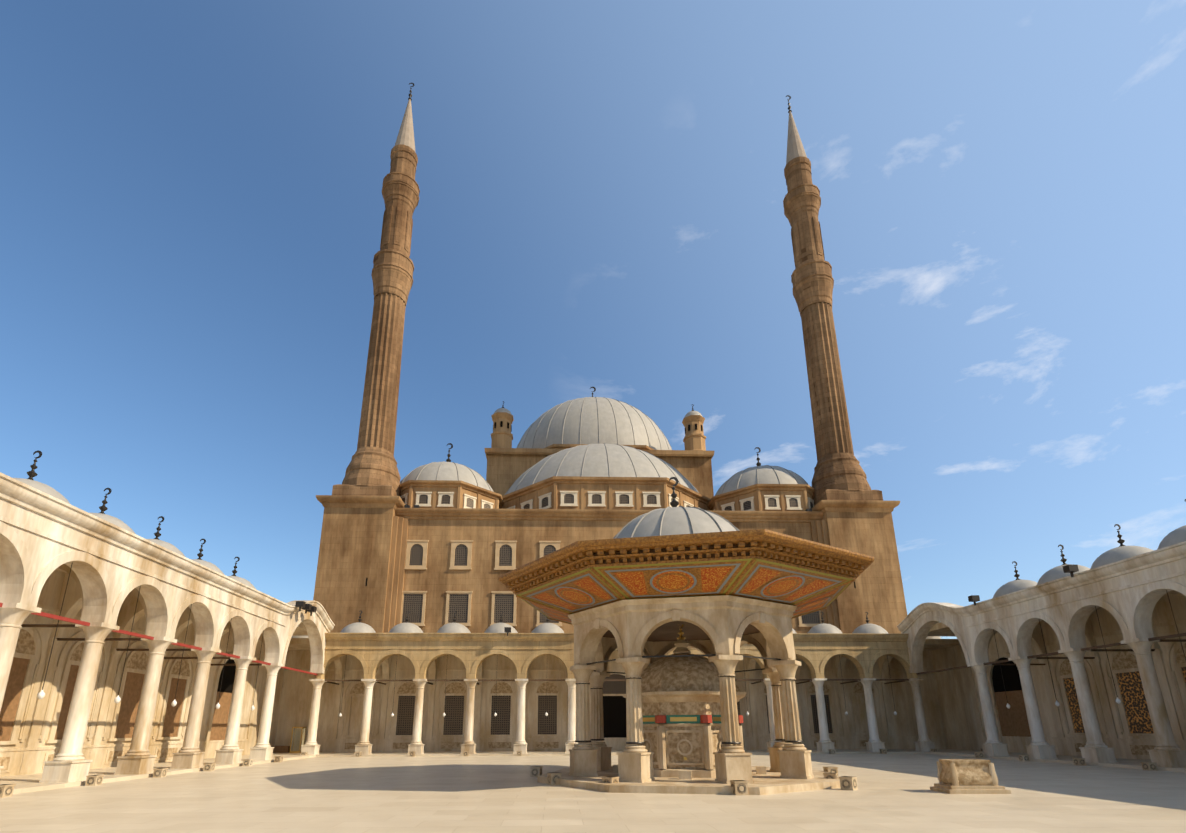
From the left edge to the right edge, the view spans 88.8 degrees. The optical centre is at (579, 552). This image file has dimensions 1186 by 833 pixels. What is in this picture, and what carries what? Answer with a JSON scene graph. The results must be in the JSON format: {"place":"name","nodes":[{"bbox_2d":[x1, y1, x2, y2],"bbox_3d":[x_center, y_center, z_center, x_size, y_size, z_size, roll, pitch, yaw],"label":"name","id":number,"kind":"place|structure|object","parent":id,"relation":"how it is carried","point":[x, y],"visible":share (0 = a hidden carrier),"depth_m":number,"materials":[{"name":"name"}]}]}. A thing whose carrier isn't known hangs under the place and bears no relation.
{"place":"outdoors","nodes":[
{"label":"outdoors","id":0,"kind":"place"},
{"bbox_2d":[209,659,235,740],"bbox_3d":[-22.078,9.552,37.769,0.030,6.052,2.900,0,-16,-2],"label":"door","id":1,"kind":"structure","parent":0,"point":[219,722],"depth_m":37.52,"materials":[{"name":"brown wood"}]},
{"bbox_2d":[0,753,1185,832],"bbox_3d":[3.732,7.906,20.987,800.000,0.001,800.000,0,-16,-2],"label":"ground","id":2,"kind":"structure","parent":0,"point":[893,793],"depth_m":15.04,"materials":[{"name":"stone"}]},
{"bbox_2d":[0,570,262,748],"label":"back wall","id":3,"kind":"structure","parent":2,"relation":"on","point":[50,593],"depth_m":29.14,"materials":[{"name":"stone"}]},
{"bbox_2d":[0,629,189,769],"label":"wall panels","id":4,"kind":"object","parent":3,"relation":"attached to","point":[26,645],"visible":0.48,"depth_m":28.24,"materials":[{"name":"beige stone"}]},
{"bbox_2d":[0,603,262,776],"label":"wall trim","id":5,"kind":"structure","parent":3,"relation":"attached to","point":[30,757],"depth_m":27.00,"materials":[{"name":"stone"}]},
{"bbox_2d":[0,657,186,740],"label":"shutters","id":6,"kind":"object","parent":5,"relation":"attached to","point":[128,706],"visible":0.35,"depth_m":28.66,"materials":[{"name":"brown wood"}]},
{"bbox_2d":[0,755,315,793],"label":"step","id":7,"kind":"object","parent":2,"relation":"on","point":[27,783],"visible":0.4,"depth_m":22.90,"materials":[{"name":"stone"}]},
{"bbox_2d":[0,749,1155,794],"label":"floodlight rings","id":8,"kind":"object","parent":2,"relation":"on","point":[608,781],"visible":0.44,"depth_m":22.23,"materials":[{"name":"brown metal"}]},
{"bbox_2d":[0,748,1157,797],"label":"floodlight boxes","id":9,"kind":"object","parent":2,"relation":"on","point":[611,779],"visible":0.81,"depth_m":20.38,"materials":[{"name":"metal"}]},
{"bbox_2d":[0,602,1185,782],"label":"arcade column blocks","id":10,"kind":"structure","parent":2,"relation":"on","point":[63,771],"depth_m":28.16,"materials":[{"name":"beige stone"}]},
{"bbox_2d":[51,564,264,661],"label":"cross arches","id":11,"kind":"structure","parent":10,"relation":"on","point":[72,606],"depth_m":28.14,"materials":[{"name":"stone"}]},
{"bbox_2d":[55,569,307,635],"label":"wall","id":12,"kind":"structure","parent":11,"relation":"on","point":[300,629],"depth_m":40.69,"materials":[{"name":"stone"}]},
{"bbox_2d":[0,603,316,675],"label":"tie rods","id":13,"kind":"object","parent":10,"relation":"on","point":[61,618],"visible":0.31,"depth_m":23.70,"materials":[{"name":"red"}]},
{"bbox_2d":[0,498,328,673],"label":"arch wall","id":14,"kind":"structure","parent":10,"relation":"on","point":[43,551],"depth_m":23.06,"materials":[{"name":"white stone"}]},
{"bbox_2d":[0,515,324,673],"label":"arch moldings","id":15,"kind":"structure","parent":14,"relation":"attached to","point":[30,593],"depth_m":22.32,"materials":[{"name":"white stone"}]},
{"bbox_2d":[0,472,334,631],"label":"cornice","id":16,"kind":"structure","parent":14,"relation":"attached to","point":[21,494],"depth_m":22.54,"materials":[{"name":"white stone"}]},
{"bbox_2d":[0,608,1181,760],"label":"columns","id":17,"kind":"structure","parent":10,"relation":"on","point":[11,622],"depth_m":28.99,"materials":[{"name":"beige stone"}]},
{"bbox_2d":[21,624,1185,684],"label":"tie rods","id":18,"kind":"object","parent":10,"relation":"on","point":[139,639],"depth_m":28.38,"materials":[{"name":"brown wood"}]},
{"bbox_2d":[315,655,892,683],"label":"cross arches","id":19,"kind":"structure","parent":10,"relation":"on","point":[883,661],"depth_m":46.45,"materials":[{"name":"stone"}]},
{"bbox_2d":[321,640,912,678],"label":"arch wall","id":20,"kind":"structure","parent":10,"relation":"on","point":[421,656],"depth_m":42.55,"materials":[{"name":"stone"}]},
{"bbox_2d":[316,647,917,678],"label":"arch moldings","id":21,"kind":"structure","parent":20,"relation":"attached to","point":[470,674],"depth_m":42.30,"materials":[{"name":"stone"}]},
{"bbox_2d":[325,632,908,640],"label":"cornice","id":22,"kind":"structure","parent":20,"relation":"attached to","point":[570,637],"depth_m":42.49,"materials":[{"name":"stone"}]},
{"bbox_2d":[325,633,1185,680],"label":"rods","id":23,"kind":"object","parent":10,"relation":"on","point":[1107,645],"visible":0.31,"depth_m":41.89,"materials":[{"name":"metal"}]},
{"bbox_2d":[42,562,1185,712],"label":"lamp chains","id":24,"kind":"object","parent":23,"relation":"on","point":[497,655],"visible":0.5,"depth_m":28.01,"materials":[{"name":"brown metal"}]},
{"bbox_2d":[37,690,1120,716],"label":"lamp globes","id":25,"kind":"object","parent":24,"relation":"hanging from","point":[41,695],"visible":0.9,"depth_m":29.34,"materials":[{"name":"white glass"}]},
{"bbox_2d":[903,558,1185,672],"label":"arch wall","id":26,"kind":"structure","parent":10,"relation":"on","point":[1120,601],"depth_m":30.21,"materials":[{"name":"white stone"}]},
{"bbox_2d":[897,541,1185,632],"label":"cornice","id":27,"kind":"structure","parent":26,"relation":"attached to","point":[1167,554],"depth_m":30.03,"materials":[{"name":"white stone"}]},
{"bbox_2d":[909,571,1185,672],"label":"arch moldings","id":28,"kind":"structure","parent":26,"relation":"attached to","point":[1128,630],"depth_m":29.90,"materials":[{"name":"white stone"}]},
{"bbox_2d":[987,590,1185,663],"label":"cross arches","id":29,"kind":"structure","parent":10,"relation":"on","point":[1037,642],"depth_m":33.63,"materials":[{"name":"stone"}]},
{"bbox_2d":[927,622,954,635],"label":"roof","id":30,"kind":"structure","parent":29,"relation":"on","point":[939,629],"depth_m":42.21,"materials":[{"name":"stone"}]},
{"bbox_2d":[403,519,811,632],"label":"facade wall","id":31,"kind":"structure","parent":2,"relation":"on","point":[437,579],"depth_m":50.17,"materials":[{"name":"beige stone"}]},
{"bbox_2d":[486,454,713,498],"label":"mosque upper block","id":32,"kind":"structure","parent":31,"relation":"on","point":[504,472],"depth_m":65.97,"materials":[{"name":"brown stone"}]},
{"bbox_2d":[517,397,671,449],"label":"dome","id":33,"kind":"structure","parent":32,"relation":"on","point":[608,425],"depth_m":70.46,"materials":[{"name":"grey metal"}]},
{"bbox_2d":[517,397,671,448],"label":"dome ribs","id":34,"kind":"object","parent":33,"relation":"attached to","point":[598,423],"visible":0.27,"depth_m":71.89,"materials":[{"name":"grey metal"}]},
{"bbox_2d":[491,412,705,450],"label":"mosque turrets","id":35,"kind":"object","parent":32,"relation":"on","point":[502,437],"visible":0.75,"depth_m":67.66,"materials":[{"name":"brown stone"}]},
{"bbox_2d":[494,421,702,433],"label":"turret slits","id":36,"kind":"object","parent":35,"relation":"attached to","point":[501,423],"visible":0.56,"depth_m":68.04,"materials":[{"name":"black"}]},
{"bbox_2d":[494,408,702,417],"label":"mosque turret domes","id":37,"kind":"structure","parent":35,"relation":"on","point":[686,415],"depth_m":68.50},
{"bbox_2d":[485,448,713,458],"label":"cornice","id":38,"kind":"structure","parent":32,"relation":"attached to","point":[539,451],"depth_m":65.79,"materials":[{"name":"brown stone"}]},
{"bbox_2d":[400,462,806,495],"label":"corner domes","id":39,"kind":"structure","parent":31,"relation":"on","point":[748,477],"depth_m":54.72,"materials":[{"name":"grey metal"}]},
{"bbox_2d":[400,461,807,494],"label":"dome ribs","id":40,"kind":"object","parent":39,"relation":"on","point":[493,491],"visible":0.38,"depth_m":55.52,"materials":[{"name":"grey metal"}]},
{"bbox_2d":[400,491,813,510],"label":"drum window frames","id":41,"kind":"structure","parent":31,"relation":"on","point":[602,494],"depth_m":52.79,"materials":[{"name":"beige stone"}]},
{"bbox_2d":[402,494,812,510],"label":"drum windows","id":42,"kind":"structure","parent":41,"relation":"in","point":[596,499],"depth_m":52.78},
{"bbox_2d":[332,144,882,505],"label":"minaret bodies","id":43,"kind":"object","parent":31,"relation":"on","point":[372,471],"visible":0.94,"depth_m":59.12,"materials":[{"name":"brown stone"}]},
{"bbox_2d":[395,99,806,163],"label":"minaret cones","id":44,"kind":"object","parent":43,"relation":"on","point":[795,147],"visible":0.52,"depth_m":64.57,"materials":[{"name":"grey metal"}]},
{"bbox_2d":[357,293,853,460],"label":"minaret shafts","id":45,"kind":"object","parent":43,"relation":"attached to","point":[830,418],"visible":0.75,"depth_m":55.94,"materials":[{"name":"brown stone"}]},
{"bbox_2d":[404,505,811,510],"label":"roof clutter","id":46,"kind":"object","parent":31,"relation":"on","point":[408,506],"visible":0.57,"depth_m":50.70,"materials":[{"name":"brown metal"}]},
{"bbox_2d":[395,508,823,522],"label":"cornice","id":47,"kind":"structure","parent":31,"relation":"attached to","point":[574,514],"depth_m":50.95,"materials":[{"name":"brown stone"}]},
{"bbox_2d":[400,540,821,626],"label":"window frames","id":48,"kind":"structure","parent":31,"relation":"attached to","point":[468,544],"depth_m":49.57,"materials":[{"name":"beige stone"}]},
{"bbox_2d":[402,544,820,623],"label":"windows","id":49,"kind":"structure","parent":48,"relation":"in","point":[458,603],"depth_m":48.92,"materials":[{"name":"black glass"}]},
{"bbox_2d":[383,516,839,632],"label":"mosque pilasters","id":50,"kind":"object","parent":31,"relation":"attached to","point":[819,534],"visible":0.42,"depth_m":49.15,"materials":[{"name":"beige stone"}]},
{"bbox_2d":[276,650,944,738],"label":"back wall","id":51,"kind":"structure","parent":2,"relation":"on","point":[296,699],"depth_m":46.36,"materials":[{"name":"stone"}]},
{"bbox_2d":[275,668,947,751],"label":"wall trim","id":52,"kind":"structure","parent":51,"relation":"attached to","point":[333,743],"depth_m":45.78,"materials":[{"name":"stone"}]},
{"bbox_2d":[345,682,880,748],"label":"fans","id":53,"kind":"object","parent":52,"relation":"attached to","point":[458,687],"visible":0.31,"depth_m":45.88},
{"bbox_2d":[602,674,625,693],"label":"plaque","id":54,"kind":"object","parent":52,"relation":"attached to","point":[614,687],"depth_m":46.50,"materials":[{"name":"beige stone"}]},
{"bbox_2d":[603,696,626,737],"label":"dark door","id":55,"kind":"structure","parent":52,"relation":"attached to","point":[614,715],"depth_m":45.88,"materials":[{"name":"black wood"}]},
{"bbox_2d":[250,645,979,750],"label":"corner walls","id":56,"kind":"structure","parent":2,"relation":"on","point":[958,712],"depth_m":44.81,"materials":[{"name":"stone"}]},
{"bbox_2d":[288,638,959,650],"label":"roof","id":57,"kind":"structure","parent":56,"relation":"on","point":[304,644],"depth_m":44.51,"materials":[{"name":"stone"}]},
{"bbox_2d":[273,749,977,756],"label":"step","id":58,"kind":"object","parent":2,"relation":"on","point":[563,753],"visible":0.36,"depth_m":41.19,"materials":[{"name":"stone"}]},
{"bbox_2d":[271,746,289,752],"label":"wooden bench","id":59,"kind":"object","parent":58,"relation":"on","point":[281,749],"visible":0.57,"depth_m":43.66,"materials":[{"name":"brown wood"}]},
{"bbox_2d":[289,727,305,752],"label":"door frame","id":60,"kind":"object","parent":58,"relation":"on","point":[299,751],"visible":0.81,"depth_m":43.64,"materials":[{"name":"brown wood"}]},
{"bbox_2d":[291,728,305,750],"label":"display case glass","id":61,"kind":"object","parent":60,"relation":"in","point":[295,743],"visible":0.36,"depth_m":43.71,"materials":[{"name":"glass"}]},
{"bbox_2d":[537,766,840,794],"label":"fountain platform","id":62,"kind":"structure","parent":2,"relation":"on","point":[771,782],"depth_m":17.94,"materials":[{"name":"stone"}]},
{"bbox_2d":[612,640,766,779],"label":"trim","id":63,"kind":"structure","parent":62,"relation":"on","point":[706,735],"depth_m":20.47,"materials":[{"name":"stone"}]},
{"bbox_2d":[638,653,725,768],"bbox_3d":[3.894,5.754,22.445,3.696,4.020,3.696,-3,-16,11],"label":"fountain basin","id":64,"kind":"object","parent":63,"relation":"on","point":[696,673],"visible":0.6,"depth_m":21.00,"materials":[{"name":"stone"}]},
{"bbox_2d":[643,715,720,723],"bbox_3d":[3.895,6.148,22.332,3.677,0.280,3.677,-3,-16,11],"label":"painted frieze border","id":65,"kind":"object","parent":63,"relation":"on","point":[668,721],"visible":0.29,"depth_m":20.66,"materials":[{"name":"teal"}]},
{"bbox_2d":[643,717,720,721],"bbox_3d":[3.895,6.148,22.332,3.809,0.140,3.809,0,-16,-2],"label":"painted frieze panel","id":66,"kind":"object","parent":65,"relation":"attached to","point":[650,719],"visible":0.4,"depth_m":20.65,"materials":[{"name":"paint"}]},
{"bbox_2d":[655,715,742,722],"bbox_3d":[3.895,6.148,22.332,4.066,0.260,4.066,10,-19,-32],"label":"painted frieze panel","id":67,"kind":"object","parent":63,"relation":"on","point":[703,718],"visible":0.35,"depth_m":20.56,"materials":[{"name":"red paint"}]},
{"bbox_2d":[569,655,813,783],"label":"fountain column blocks","id":68,"kind":"structure","parent":62,"relation":"on","point":[636,767],"depth_m":19.42,"materials":[{"name":"beige stone"}]},
{"bbox_2d":[572,660,806,752],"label":"fountain columns","id":69,"kind":"structure","parent":68,"relation":"on","point":[786,715],"depth_m":20.10,"materials":[{"name":"beige stone"}]},
{"bbox_2d":[568,595,796,672],"bbox_3d":[3.885,3.429,23.114,8.692,1.880,8.692,0,-16,-2],"label":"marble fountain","id":70,"kind":"object","parent":69,"relation":"on","point":[722,622],"visible":0.85,"depth_m":20.07,"materials":[{"name":"beige stone"}]},
{"bbox_2d":[587,654,780,673],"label":"tie rods","id":71,"kind":"object","parent":70,"relation":"attached to","point":[687,656],"visible":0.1,"depth_m":20.11,"materials":[{"name":"brown metal"}]},
{"bbox_2d":[575,675,802,743],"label":"column rings","id":72,"kind":"object","parent":69,"relation":"attached to","point":[722,742],"visible":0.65,"depth_m":19.85,"materials":[{"name":"beige stone"}]},
{"bbox_2d":[930,759,1010,793],"bbox_3d":[11.077,6.372,17.330,1.720,0.870,1.169,0,-16,-2],"label":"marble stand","id":73,"kind":"object","parent":2,"relation":"on","point":[973,772],"depth_m":17.00,"materials":[{"name":"beige stone"}]},
{"bbox_2d":[922,751,1185,771],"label":"step","id":74,"kind":"object","parent":2,"relation":"on","point":[1121,763],"visible":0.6,"depth_m":30.77,"materials":[{"name":"stone"}]},
{"bbox_2d":[964,593,1185,739],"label":"back wall","id":75,"kind":"structure","parent":2,"relation":"on","point":[1162,612],"depth_m":33.24,"materials":[{"name":"stone"}]},
{"bbox_2d":[964,619,1185,759],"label":"wall trim","id":76,"kind":"structure","parent":75,"relation":"attached to","point":[1107,707],"depth_m":32.75,"materials":[{"name":"stone"}]},
{"bbox_2d":[1060,643,1185,754],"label":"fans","id":77,"kind":"object","parent":76,"relation":"attached to","point":[1124,660],"visible":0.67,"depth_m":31.52,"materials":[{"name":"beige stone"}]},
{"bbox_2d":[0,0,1185,638],"label":"sky","id":78,"kind":"structure","parent":0,"point":[192,205],"materials":[{"name":"blue"}]},
{"bbox_2d":[14,478,1185,638],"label":"arcade domes","id":79,"kind":"structure","parent":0,"point":[1175,536],"depth_m":34.04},
{"bbox_2d":[27,83,1185,623],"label":"finials","id":80,"kind":"object","parent":79,"relation":"on","point":[673,503],"visible":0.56,"depth_m":31.38,"materials":[{"name":"brown metal"}]},
{"bbox_2d":[295,565,1078,635],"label":"roof floodlights","id":81,"kind":"object","parent":79,"relation":"on","point":[1070,569],"visible":0.81,"depth_m":35.87,"materials":[{"name":"brown metal"}]},
{"bbox_2d":[399,444,816,510],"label":"mosque drums","id":82,"kind":"object","parent":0,"point":[583,486],"visible":0.27,"depth_m":53.07,"materials":[{"name":"brown stone"}]},
{"bbox_2d":[505,444,696,493],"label":"half dome","id":83,"kind":"structure","parent":82,"relation":"on","point":[595,460],"depth_m":56.41,"materials":[{"name":"grey metal"}]},
{"bbox_2d":[505,443,698,494],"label":"dome ribs","id":84,"kind":"object","parent":83,"relation":"attached to","point":[608,465],"visible":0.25,"depth_m":58.22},
{"bbox_2d":[313,507,906,633],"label":"mosque towers","id":85,"kind":"structure","parent":0,"point":[354,549],"depth_m":49.00,"materials":[{"name":"beige stone"}]},
{"bbox_2d":[316,495,899,512],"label":"tower cornice","id":86,"kind":"structure","parent":85,"relation":"attached to","point":[394,502],"depth_m":50.22,"materials":[{"name":"brown stone"}]},
{"bbox_2d":[614,507,735,538],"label":"fountain dome","id":87,"kind":"structure","parent":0,"point":[675,520],"depth_m":22.05,"materials":[{"name":"grey metal"}]},
{"bbox_2d":[613,506,739,538],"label":"dome ribs","id":88,"kind":"object","parent":87,"relation":"attached to","point":[646,514],"visible":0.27,"depth_m":22.62,"materials":[{"name":"grey metal"}]},
{"bbox_2d":[677,624,684,639],"bbox_3d":[3.883,3.061,23.220,0.384,0.845,0.384,0,-16,-2],"label":"hanging lantern","id":89,"kind":"object","parent":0,"point":[680,633],"visible":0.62,"depth_m":23.13,"materials":[{"name":"gold metal"}]},
{"bbox_2d":[602,621,760,641],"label":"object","id":90,"kind":"structure","parent":0,"point":[669,631],"depth_m":24.61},
{"bbox_2d":[514,544,854,591],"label":"canopy shadow gaps","id":91,"kind":"object","parent":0,"point":[678,557],"visible":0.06,"depth_m":18.07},
{"bbox_2d":[517,558,852,622],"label":"eave panel borders","id":92,"kind":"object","parent":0,"point":[723,593],"depth_m":18.95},
{"bbox_2d":[527,563,844,622],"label":"canopy soffit panels","id":93,"kind":"object","parent":92,"relation":"attached to","point":[711,579],"visible":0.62,"depth_m":19.36,"materials":[{"name":"orange paint"}]},
{"bbox_2d":[548,575,823,618],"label":"eave medallions","id":94,"kind":"object","parent":92,"relation":"attached to","point":[673,581],"visible":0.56,"depth_m":19.51,"materials":[{"name":"paint"}]},
{"bbox_2d":[516,559,854,624],"bbox_3d":[3.880,2.222,23.461,12.566,0.710,12.566,0,-16,-2],"label":"eave soffit","id":95,"kind":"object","parent":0,"point":[694,571],"visible":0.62,"depth_m":19.45,"materials":[{"name":"brown paint"}]},
{"bbox_2d":[498,529,873,594],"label":"roof cornice","id":96,"kind":"structure","parent":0,"point":[697,540],"depth_m":18.08,"materials":[{"name":"brown wood"}]},
{"bbox_2d":[506,541,864,603],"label":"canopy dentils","id":97,"kind":"object","parent":96,"relation":"attached to","point":[855,575],"visible":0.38,"depth_m":18.43,"materials":[{"name":"brown wood"}]},
{"bbox_2d":[992,657,1030,736],"bbox_3d":[28.259,9.866,39.563,0.030,6.052,2.900,0,-16,-2],"label":"door","id":98,"kind":"structure","parent":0,"point":[1013,719],"depth_m":39.73,"materials":[{"name":"brown wood"}]}
]}

